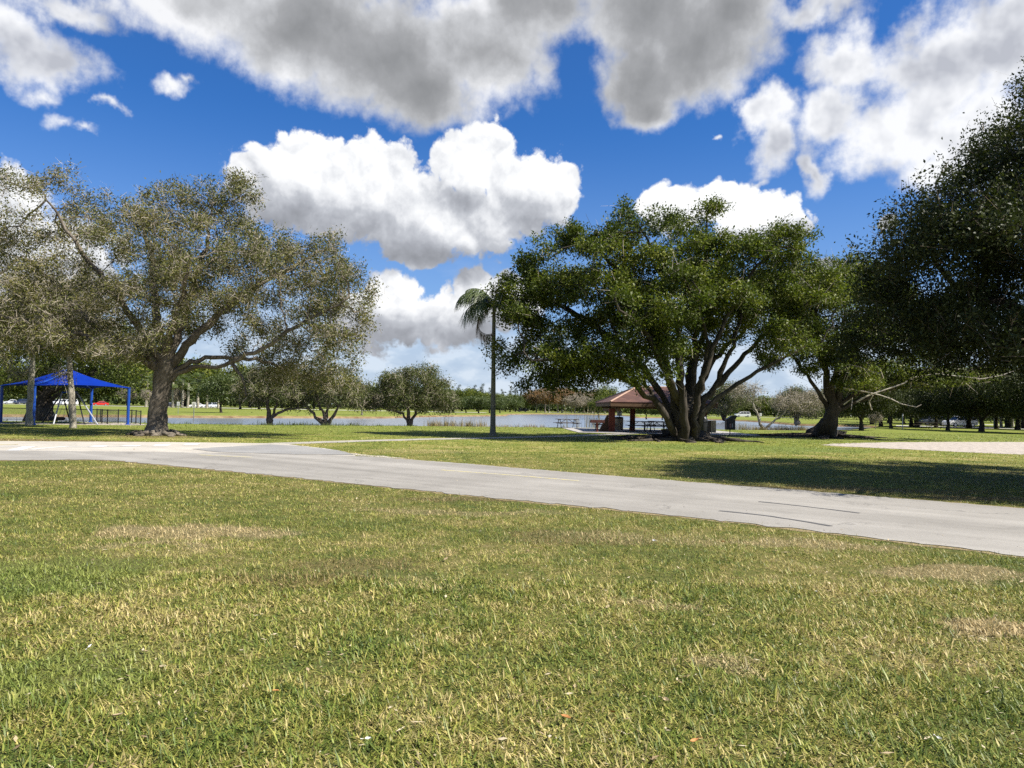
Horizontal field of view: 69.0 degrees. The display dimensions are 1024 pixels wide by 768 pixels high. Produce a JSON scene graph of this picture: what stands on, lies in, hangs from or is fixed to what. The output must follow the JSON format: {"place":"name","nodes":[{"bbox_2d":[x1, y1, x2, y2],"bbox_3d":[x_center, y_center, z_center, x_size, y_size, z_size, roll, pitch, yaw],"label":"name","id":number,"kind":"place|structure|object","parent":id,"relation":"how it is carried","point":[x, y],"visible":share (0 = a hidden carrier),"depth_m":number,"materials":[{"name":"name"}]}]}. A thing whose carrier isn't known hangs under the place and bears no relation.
{"place":"outdoors","nodes":[
{"label":"outdoors","id":0,"kind":"place"},
{"bbox_2d":[0,441,354,455],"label":"parking bay","id":1,"kind":"object","parent":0,"point":[143,447],"visible":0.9,"depth_m":26.10,"materials":[{"name":"grey asphalt"}]},
{"bbox_2d":[10,446,34,449],"bbox_3d":[-15.790,2.070,23.965,0.372,0.001,2.262,2,-2,-22],"label":"white bay line","id":2,"kind":"object","parent":1,"relation":"on","point":[23,447],"visible":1,"depth_m":23.91,"materials":[{"name":"paint"}]},
{"bbox_2d":[82,405,485,412],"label":"parking strip","id":3,"kind":"object","parent":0,"point":[262,408],"visible":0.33,"depth_m":228.26,"materials":[{"name":"grey asphalt"}]},
{"bbox_2d":[13,399,26,403],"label":"parked car","id":4,"kind":"object","parent":3,"relation":"on","point":[20,401],"visible":0.65,"depth_m":228.90,"materials":[{"name":"grey paint"}]},
{"bbox_2d":[93,401,108,405],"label":"parked car","id":5,"kind":"object","parent":3,"relation":"on","point":[101,403],"visible":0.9,"depth_m":231.26,"materials":[{"name":"red paint"}]},
{"bbox_2d":[273,361,383,424],"bbox_3d":[-15.317,0.846,62.480,9.364,5.752,6.350,1,-2,0],"label":"shore tree","id":6,"kind":"object","parent":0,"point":[348,399],"visible":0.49,"depth_m":62.01,"materials":[{"name":"green plant"}]},
{"bbox_2d":[2,414,867,429],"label":"lake","id":7,"kind":"structure","parent":0,"point":[546,420],"depth_m":100.86,"materials":[{"name":"grey liquid"}]},
{"bbox_2d":[0,402,1023,767],"bbox_3d":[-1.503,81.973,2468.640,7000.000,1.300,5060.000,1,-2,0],"label":"ground","id":8,"kind":"structure","parent":0,"point":[886,430],"depth_m":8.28,"materials":[{"name":"green plant"}]},
{"bbox_2d":[0,374,26,398],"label":"evergreen tree","id":9,"kind":"object","parent":8,"relation":"on","point":[10,389],"visible":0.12,"depth_m":244.41,"materials":[{"name":"green plant"}]},
{"bbox_2d":[1,372,44,398],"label":"evergreen tree","id":10,"kind":"object","parent":8,"relation":"on","point":[20,389],"visible":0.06,"depth_m":246.53,"materials":[{"name":"green plant"}]},
{"bbox_2d":[0,269,78,425],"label":"slender tree","id":11,"kind":"object","parent":8,"relation":"on","point":[29,419],"visible":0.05,"depth_m":45.29,"materials":[{"name":"green plant"}]},
{"bbox_2d":[0,370,130,424],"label":"shade canopy","id":12,"kind":"object","parent":8,"relation":"on","point":[85,381],"visible":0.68,"depth_m":50.07,"materials":[{"name":"blue fabric"}]},
{"bbox_2d":[3,408,141,424],"bbox_3d":[-32.288,2.271,54.222,16.388,0.980,3.601,0,-2,17],"label":"chain link fence","id":13,"kind":"object","parent":8,"relation":"on","point":[100,411],"visible":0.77,"depth_m":54.96,"materials":[{"name":"black metal"}]},
{"bbox_2d":[1,422,144,424],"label":"sand pit","id":14,"kind":"object","parent":8,"relation":"on","point":[92,423],"visible":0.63,"depth_m":50.03,"materials":[{"name":"beige sand"}]},
{"bbox_2d":[42,391,98,424],"bbox_3d":[-29.811,1.591,49.795,5.510,2.214,2.152,-1,-2,42],"label":"tripod swing","id":15,"kind":"object","parent":14,"relation":"on","point":[77,395],"visible":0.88,"depth_m":49.93,"materials":[{"name":"white metal"}]},
{"bbox_2d":[96,409,118,423],"bbox_3d":[-28.348,2.270,52.438,1.027,1.010,3.686,3,-2,-39],"label":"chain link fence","id":16,"kind":"object","parent":14,"relation":"on","point":[101,417],"visible":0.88,"depth_m":52.10,"materials":[{"name":"black metal"}]},
{"bbox_2d":[21,262,134,427],"bbox_3d":[-25.075,-2.266,42.847,6.806,9.881,6.720,1,-2,-11],"label":"slender tree","id":17,"kind":"object","parent":8,"relation":"on","point":[69,373],"visible":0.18,"depth_m":42.16,"materials":[{"name":"green plant"}]},
{"bbox_2d":[0,316,157,420],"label":"dark fig","id":18,"kind":"object","parent":8,"relation":"on","point":[45,398],"visible":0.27,"depth_m":56.49,"materials":[{"name":"green plant"}]},
{"bbox_2d":[74,373,118,402],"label":"evergreen tree","id":19,"kind":"object","parent":8,"relation":"on","point":[105,392],"visible":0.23,"depth_m":247.20,"materials":[{"name":"green plant"}]},
{"bbox_2d":[92,363,144,405],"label":"evergreen tree","id":20,"kind":"object","parent":8,"relation":"on","point":[121,382],"visible":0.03,"depth_m":248.26,"materials":[{"name":"green plant"}]},
{"bbox_2d":[114,387,138,400],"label":"bare tree","id":21,"kind":"object","parent":8,"relation":"on","point":[134,395],"visible":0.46,"depth_m":204.27,"materials":[{"name":"green plant"}]},
{"bbox_2d":[139,374,152,406],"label":"cabbage palm","id":22,"kind":"object","parent":8,"relation":"on","point":[146,401],"visible":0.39,"depth_m":204.82,"materials":[{"name":"green plant"}]},
{"bbox_2d":[140,388,151,406],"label":"bare tree","id":23,"kind":"object","parent":8,"relation":"on","point":[144,395],"visible":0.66,"depth_m":198.94,"materials":[{"name":"grey plant"}]},
{"bbox_2d":[110,350,199,398],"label":"evergreen tree","id":24,"kind":"object","parent":8,"relation":"on","point":[140,387],"visible":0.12,"depth_m":243.42,"materials":[{"name":"green plant"}]},
{"bbox_2d":[171,375,181,407],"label":"cabbage palm","id":25,"kind":"object","parent":8,"relation":"on","point":[175,385],"visible":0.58,"depth_m":204.71,"materials":[{"name":"green plant"}]},
{"bbox_2d":[170,388,184,406],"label":"bare tree","id":26,"kind":"object","parent":8,"relation":"on","point":[177,397],"visible":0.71,"depth_m":214.49,"materials":[{"name":"grey plant"}]},
{"bbox_2d":[175,373,191,407],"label":"cabbage palm","id":27,"kind":"object","parent":8,"relation":"on","point":[182,396],"visible":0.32,"depth_m":213.70,"materials":[{"name":"green plant"}]},
{"bbox_2d":[179,376,196,407],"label":"cabbage palm","id":28,"kind":"object","parent":8,"relation":"on","point":[188,385],"visible":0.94,"depth_m":204.71,"materials":[{"name":"green plant"}]},
{"bbox_2d":[0,155,387,436],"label":"live oak","id":29,"kind":"object","parent":8,"relation":"on","point":[161,359],"visible":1,"depth_m":34.67,"materials":[{"name":"green plant"}]},
{"bbox_2d":[188,372,205,407],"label":"cabbage palm","id":30,"kind":"object","parent":8,"relation":"on","point":[202,375],"visible":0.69,"depth_m":209.57,"materials":[{"name":"green plant"}]},
{"bbox_2d":[171,350,222,406],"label":"evergreen tree","id":31,"kind":"object","parent":8,"relation":"on","point":[185,398],"visible":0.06,"depth_m":259.07,"materials":[{"name":"green plant"}]},
{"bbox_2d":[185,362,233,402],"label":"evergreen tree","id":32,"kind":"object","parent":8,"relation":"on","point":[207,371],"visible":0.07,"depth_m":255.56,"materials":[{"name":"green plant"}]},
{"bbox_2d":[6,415,415,425],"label":"bank weeds","id":33,"kind":"object","parent":8,"relation":"on","point":[348,424],"visible":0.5,"depth_m":57.06,"materials":[{"name":"green plant"}]},
{"bbox_2d":[190,372,244,412],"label":"evergreen tree","id":34,"kind":"object","parent":8,"relation":"on","point":[217,389],"visible":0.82,"depth_m":116.00,"materials":[{"name":"green plant"}]},
{"bbox_2d":[216,361,258,407],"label":"evergreen tree","id":35,"kind":"object","parent":8,"relation":"on","point":[244,368],"visible":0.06,"depth_m":261.30,"materials":[{"name":"green plant"}]},
{"bbox_2d":[222,368,258,408],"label":"evergreen tree","id":36,"kind":"object","parent":8,"relation":"on","point":[240,378],"visible":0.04,"depth_m":189.39,"materials":[{"name":"green plant"}]},
{"bbox_2d":[227,358,318,424],"bbox_3d":[-20.142,0.495,61.956,8.702,5.992,5.863,1,-2,0],"label":"shore tree","id":37,"kind":"object","parent":8,"relation":"on","point":[262,394],"visible":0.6,"depth_m":61.27,"materials":[{"name":"green plant"}]},
{"bbox_2d":[196,444,353,454],"bbox_3d":[-7.585,2.270,25.573,6.198,0.001,4.519,0,-2,26],"label":"asphalt apron","id":38,"kind":"object","parent":8,"relation":"on","point":[279,449],"visible":1,"depth_m":25.45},
{"bbox_2d":[347,452,406,458],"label":"gravel verge","id":39,"kind":"structure","parent":8,"relation":"on","point":[372,456],"depth_m":23.66,"materials":[{"name":"grey gravel"}]},
{"bbox_2d":[360,356,463,425],"bbox_3d":[-8.710,0.713,63.912,9.176,6.082,6.527,1,-2,0],"label":"shore tree","id":40,"kind":"object","parent":8,"relation":"on","point":[396,383],"visible":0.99,"depth_m":63.03,"materials":[{"name":"green plant"}]},
{"bbox_2d":[281,433,629,443],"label":"footpath","id":41,"kind":"structure","parent":8,"relation":"on","point":[440,438],"depth_m":36.21,"materials":[{"name":"concrete"}]},
{"bbox_2d":[448,397,467,412],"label":"evergreen tree","id":42,"kind":"object","parent":8,"relation":"on","point":[462,402],"visible":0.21,"depth_m":209.09,"materials":[{"name":"green plant"}]},
{"bbox_2d":[450,387,485,410],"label":"evergreen tree","id":43,"kind":"object","parent":8,"relation":"on","point":[467,392],"visible":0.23,"depth_m":296.89,"materials":[{"name":"green plant"}]},
{"bbox_2d":[464,386,490,410],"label":"evergreen tree","id":44,"kind":"object","parent":8,"relation":"on","point":[485,393],"visible":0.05,"depth_m":305.80,"materials":[{"name":"green plant"}]},
{"bbox_2d":[463,395,497,412],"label":"evergreen tree","id":45,"kind":"object","parent":8,"relation":"on","point":[475,401],"visible":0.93,"depth_m":198.45,"materials":[{"name":"green plant"}]},
{"bbox_2d":[454,288,510,435],"bbox_3d":[-1.311,-1.237,42.027,4.120,8.342,4.730,1,-2,0],"label":"palm tree","id":46,"kind":"object","parent":8,"relation":"on","point":[477,307],"visible":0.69,"depth_m":41.84,"materials":[{"name":"green plant"}]},
{"bbox_2d":[478,396,506,412],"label":"evergreen tree","id":47,"kind":"object","parent":8,"relation":"on","point":[499,402],"visible":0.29,"depth_m":213.36,"materials":[{"name":"green plant"}]},
{"bbox_2d":[496,396,512,412],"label":"evergreen tree","id":48,"kind":"object","parent":8,"relation":"on","point":[507,400],"visible":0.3,"depth_m":223.56,"materials":[{"name":"green plant"}]},
{"bbox_2d":[3,379,1015,422],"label":"distant wood","id":49,"kind":"object","parent":8,"relation":"on","point":[141,401],"visible":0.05,"depth_m":308.46,"materials":[{"name":"green plant"}]},
{"bbox_2d":[497,394,525,411],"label":"evergreen tree","id":50,"kind":"object","parent":8,"relation":"on","point":[515,403],"visible":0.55,"depth_m":288.65,"materials":[{"name":"green plant"}]},
{"bbox_2d":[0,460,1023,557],"bbox_3d":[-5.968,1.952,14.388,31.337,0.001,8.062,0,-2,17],"label":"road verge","id":51,"kind":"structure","parent":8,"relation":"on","point":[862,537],"depth_m":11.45,"materials":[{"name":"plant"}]},
{"bbox_2d":[511,395,525,411],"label":"evergreen tree","id":52,"kind":"object","parent":8,"relation":"on","point":[521,397],"visible":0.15,"depth_m":319.19,"materials":[{"name":"green plant"}]},
{"bbox_2d":[512,392,535,409],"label":"evergreen tree","id":53,"kind":"object","parent":8,"relation":"on","point":[527,404],"visible":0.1,"depth_m":328.43,"materials":[{"name":"green plant"}]},
{"bbox_2d":[521,388,544,411],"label":"bald cypress","id":54,"kind":"object","parent":8,"relation":"on","point":[531,395],"visible":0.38,"depth_m":298.70,"materials":[{"name":"orange plant"}]},
{"bbox_2d":[534,388,563,412],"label":"bald cypress","id":55,"kind":"object","parent":8,"relation":"on","point":[548,398],"visible":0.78,"depth_m":287.55,"materials":[{"name":"orange plant"}]},
{"bbox_2d":[550,389,575,412],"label":"bald cypress","id":56,"kind":"object","parent":8,"relation":"on","point":[565,395],"visible":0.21,"depth_m":297.58,"materials":[{"name":"orange plant"}]},
{"bbox_2d":[562,394,585,412],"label":"bare tree","id":57,"kind":"object","parent":8,"relation":"on","point":[575,403],"visible":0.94,"depth_m":289.03,"materials":[{"name":"grey plant"}]},
{"bbox_2d":[573,392,590,412],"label":"bare tree","id":58,"kind":"object","parent":8,"relation":"on","point":[585,399],"visible":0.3,"depth_m":298.36,"materials":[{"name":"grey plant"}]},
{"bbox_2d":[587,395,606,416],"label":"evergreen tree","id":59,"kind":"object","parent":8,"relation":"on","point":[593,404],"visible":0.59,"depth_m":149.26,"materials":[{"name":"green plant"}]},
{"bbox_2d":[590,384,624,410],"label":"evergreen tree","id":60,"kind":"object","parent":8,"relation":"on","point":[609,392],"visible":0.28,"depth_m":169.57,"materials":[{"name":"green plant"}]},
{"bbox_2d":[423,398,808,429],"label":"reeds","id":61,"kind":"object","parent":8,"relation":"on","point":[445,423],"visible":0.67,"depth_m":65.87,"materials":[{"name":"plant"}]},
{"bbox_2d":[629,409,658,418],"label":"evergreen tree","id":62,"kind":"object","parent":8,"relation":"on","point":[640,411],"visible":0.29,"depth_m":138.90,"materials":[{"name":"green plant"}]},
{"bbox_2d":[648,409,662,419],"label":"evergreen tree","id":63,"kind":"object","parent":8,"relation":"on","point":[655,411],"visible":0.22,"depth_m":134.41,"materials":[{"name":"green plant"}]},
{"bbox_2d":[562,427,758,435],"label":"picnic slab","id":64,"kind":"structure","parent":8,"relation":"on","point":[648,431],"depth_m":54.94,"materials":[{"name":"grey concrete"}]},
{"bbox_2d":[553,419,580,427],"bbox_3d":[4.622,3.326,62.428,1.850,0.777,2.056,1,-2,-12],"label":"picnic table","id":65,"kind":"object","parent":64,"relation":"on","point":[562,422],"visible":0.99,"depth_m":62.33,"materials":[{"name":"black metal"}]},
{"bbox_2d":[590,419,604,431],"bbox_3d":[6.003,2.940,52.436,1.000,0.870,0.550,1,-2,0],"label":"barbecue grill","id":66,"kind":"object","parent":64,"relation":"on","point":[597,421],"visible":1,"depth_m":52.17,"materials":[{"name":"red metal"}]},
{"bbox_2d":[615,417,622,429],"bbox_3d":[8.112,2.983,56.438,0.660,1.000,0.660,1,-2,0],"label":"litter bin","id":67,"kind":"object","parent":64,"relation":"on","point":[618,423],"visible":0.94,"depth_m":56.16,"materials":[{"name":"black metal"}]},
{"bbox_2d":[627,421,653,431],"bbox_3d":[9.537,3.160,55.433,1.850,0.777,1.645,1,-2,-8],"label":"picnic table","id":68,"kind":"object","parent":64,"relation":"on","point":[634,425],"visible":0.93,"depth_m":55.12,"materials":[{"name":"black metal"}]},
{"bbox_2d":[641,421,665,431],"bbox_3d":[10.300,3.125,53.933,1.850,0.777,1.645,1,-2,6],"label":"picnic table","id":69,"kind":"object","parent":64,"relation":"on","point":[663,426],"visible":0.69,"depth_m":53.53,"materials":[{"name":"black metal"}]},
{"bbox_2d":[595,386,718,431],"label":"picnic pavilion","id":70,"kind":"structure","parent":64,"relation":"on","point":[627,399],"depth_m":53.60,"materials":[{"name":"red"}]},
{"bbox_2d":[725,415,736,434],"bbox_3d":[15.281,2.878,51.932,0.737,1.360,0.522,1,-2,0],"label":"ash bin","id":71,"kind":"object","parent":64,"relation":"on","point":[729,423],"visible":0.99,"depth_m":51.70,"materials":[{"name":"black metal"}]},
{"bbox_2d":[479,193,860,442],"bbox_3d":[8.415,-3.223,40.687,20.589,15.488,14.205,1,-2,0],"label":"fig tree","id":72,"kind":"object","parent":8,"relation":"on","point":[653,319],"visible":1,"depth_m":39.07,"materials":[{"name":"green plant"}]},
{"bbox_2d":[701,416,707,431],"bbox_3d":[12.164,2.656,47.446,0.620,1.400,0.620,1,-2,0],"label":"hooded bin","id":73,"kind":"object","parent":8,"relation":"on","point":[704,427],"visible":0.41,"depth_m":47.17,"materials":[{"name":"black metal"}]},
{"bbox_2d":[394,458,1018,507],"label":"road verge","id":74,"kind":"structure","parent":8,"relation":"on","point":[736,485],"depth_m":16.55,"materials":[{"name":"plant"}]},
{"bbox_2d":[707,420,715,435],"bbox_3d":[13.148,2.928,49.424,0.670,1.020,0.590,1,-2,0],"label":"slatted box bin","id":75,"kind":"object","parent":8,"relation":"on","point":[711,428],"visible":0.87,"depth_m":49.16,"materials":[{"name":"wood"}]},
{"bbox_2d":[702,380,757,420],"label":"shore tree","id":76,"kind":"object","parent":8,"relation":"on","point":[727,402],"visible":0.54,"depth_m":148.38,"materials":[{"name":"green plant"}]},
{"bbox_2d":[734,412,750,416],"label":"parked van","id":77,"kind":"object","parent":8,"relation":"on","point":[745,414],"visible":0.88,"depth_m":243.96,"materials":[{"name":"white paint"}]},
{"bbox_2d":[740,393,773,413],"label":"evergreen tree","id":78,"kind":"object","parent":8,"relation":"on","point":[757,407],"visible":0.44,"depth_m":296.24,"materials":[{"name":"green plant"}]},
{"bbox_2d":[724,380,825,429],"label":"shore tree","id":79,"kind":"object","parent":8,"relation":"on","point":[796,404],"visible":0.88,"depth_m":69.84,"materials":[{"name":"grey plant"}]},
{"bbox_2d":[818,376,909,430],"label":"shade tree","id":80,"kind":"object","parent":8,"relation":"on","point":[876,404],"visible":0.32,"depth_m":72.84,"materials":[{"name":"green plant"}]},
{"bbox_2d":[734,249,1011,439],"bbox_3d":[23.782,-2.253,49.728,17.260,14.343,11.214,1,-2,0],"label":"fig tree","id":81,"kind":"object","parent":8,"relation":"on","point":[825,426],"visible":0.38,"depth_m":47.70,"materials":[{"name":"green plant"}]},
{"bbox_2d":[867,412,882,428],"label":"bare tree","id":82,"kind":"object","parent":8,"relation":"on","point":[878,419],"visible":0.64,"depth_m":81.72,"materials":[{"name":"grey plant"}]},
{"bbox_2d":[865,371,931,427],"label":"shade tree","id":83,"kind":"object","parent":8,"relation":"on","point":[904,412],"visible":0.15,"depth_m":89.94,"materials":[{"name":"green plant"}]},
{"bbox_2d":[887,414,924,426],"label":"shade tree","id":84,"kind":"object","parent":8,"relation":"on","point":[911,424],"depth_m":105.75,"materials":[{"name":"green plant"}]},
{"bbox_2d":[886,367,947,426],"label":"shade tree","id":85,"kind":"object","parent":8,"relation":"on","point":[917,424],"visible":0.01,"depth_m":99.63,"materials":[{"name":"green plant"}]},
{"bbox_2d":[818,56,1023,402],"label":"dark oak","id":86,"kind":"object","parent":8,"relation":"on","point":[987,231],"visible":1,"depth_m":17.80,"materials":[{"name":"green plant"}]},
{"bbox_2d":[826,442,1023,453],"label":"sand court","id":87,"kind":"object","parent":8,"relation":"on","point":[1000,447],"visible":0.94,"depth_m":38.81,"materials":[{"name":"beige sand"}]},
{"bbox_2d":[919,417,943,424],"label":"parked car","id":88,"kind":"object","parent":8,"relation":"on","point":[927,419],"visible":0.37,"depth_m":124.00,"materials":[{"name":"grey paint"}]},
{"bbox_2d":[916,362,958,427],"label":"shade tree","id":89,"kind":"object","parent":8,"relation":"on","point":[936,420],"visible":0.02,"depth_m":98.73,"materials":[{"name":"green plant"}]},
{"bbox_2d":[901,362,989,429],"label":"shade tree","id":90,"kind":"object","parent":8,"relation":"on","point":[924,411],"visible":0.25,"depth_m":84.62,"materials":[{"name":"green plant"}]},
{"bbox_2d":[919,362,1022,431],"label":"shade tree","id":91,"kind":"object","parent":8,"relation":"on","point":[963,396],"visible":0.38,"depth_m":79.73,"materials":[{"name":"green plant"}]},
{"bbox_2d":[950,413,993,427],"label":"shade tree","id":92,"kind":"object","parent":8,"relation":"on","point":[968,424],"depth_m":103.66,"materials":[{"name":"green plant"}]},
{"bbox_2d":[972,367,1023,428],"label":"shade tree","id":93,"kind":"object","parent":8,"relation":"on","point":[1016,403],"visible":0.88,"depth_m":73.29,"materials":[{"name":"green plant"}]},
{"bbox_2d":[978,372,1023,429],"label":"shade tree","id":94,"kind":"object","parent":8,"relation":"on","point":[1017,427],"visible":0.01,"depth_m":95.71,"materials":[{"name":"green plant"}]},
{"bbox_2d":[986,413,1016,428],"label":"shade tree","id":95,"kind":"object","parent":8,"relation":"on","point":[996,424],"depth_m":101.75,"materials":[{"name":"green plant"}]},
{"bbox_2d":[989,415,1013,426],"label":"shade tree","id":96,"kind":"object","parent":8,"relation":"on","point":[1007,424],"depth_m":119.59,"materials":[{"name":"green plant"}]},
{"bbox_2d":[0,450,1023,555],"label":"road","id":97,"kind":"structure","parent":0,"point":[1000,529],"depth_m":14.04,"materials":[{"name":"concrete"}]},
{"bbox_2d":[447,470,578,480],"bbox_3d":[-0.115,2.152,17.619,3.946,0.001,0.172,0,-2,34],"label":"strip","id":98,"kind":"object","parent":97,"relation":"on","point":[514,475],"visible":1,"depth_m":17.51,"materials":[{"name":"paint"}]},
{"bbox_2d":[720,510,831,525],"bbox_3d":[3.982,2.022,11.282,0.238,0.001,1.864,3,-2,-40],"label":"tar strip","id":99,"kind":"object","parent":97,"relation":"on","point":[779,517],"visible":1,"depth_m":11.28,"materials":[{"name":"black asphalt"}]},
{"bbox_2d":[759,501,857,512],"bbox_3d":[5.018,2.085,12.640,0.136,0.001,1.765,3,-3,-43],"label":"tar strip","id":100,"kind":"object","parent":97,"relation":"on","point":[808,506],"visible":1,"depth_m":12.62,"materials":[{"name":"black asphalt"}]},
{"bbox_2d":[0,448,1023,767],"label":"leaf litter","id":101,"kind":"object","parent":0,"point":[478,664],"visible":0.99,"depth_m":4.41,"materials":[{"name":"brown plant"}]},
{"bbox_2d":[0,0,1023,403],"label":"sky","id":102,"kind":"structure","parent":0,"point":[440,134],"materials":[{"name":"blue"}]},
{"bbox_2d":[767,382,824,425],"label":"shore tree","id":103,"kind":"object","parent":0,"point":[797,416],"visible":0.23,"depth_m":111.14,"materials":[{"name":"green plant"}]},
{"bbox_2d":[896,425,1023,428],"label":"road","id":104,"kind":"structure","parent":0,"point":[964,427],"depth_m":108.16,"materials":[{"name":"grey asphalt"}]},
{"bbox_2d":[942,416,977,426],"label":"parked car","id":105,"kind":"object","parent":104,"relation":"on","point":[974,422],"visible":0.58,"depth_m":111.12,"materials":[{"name":"white paint"}]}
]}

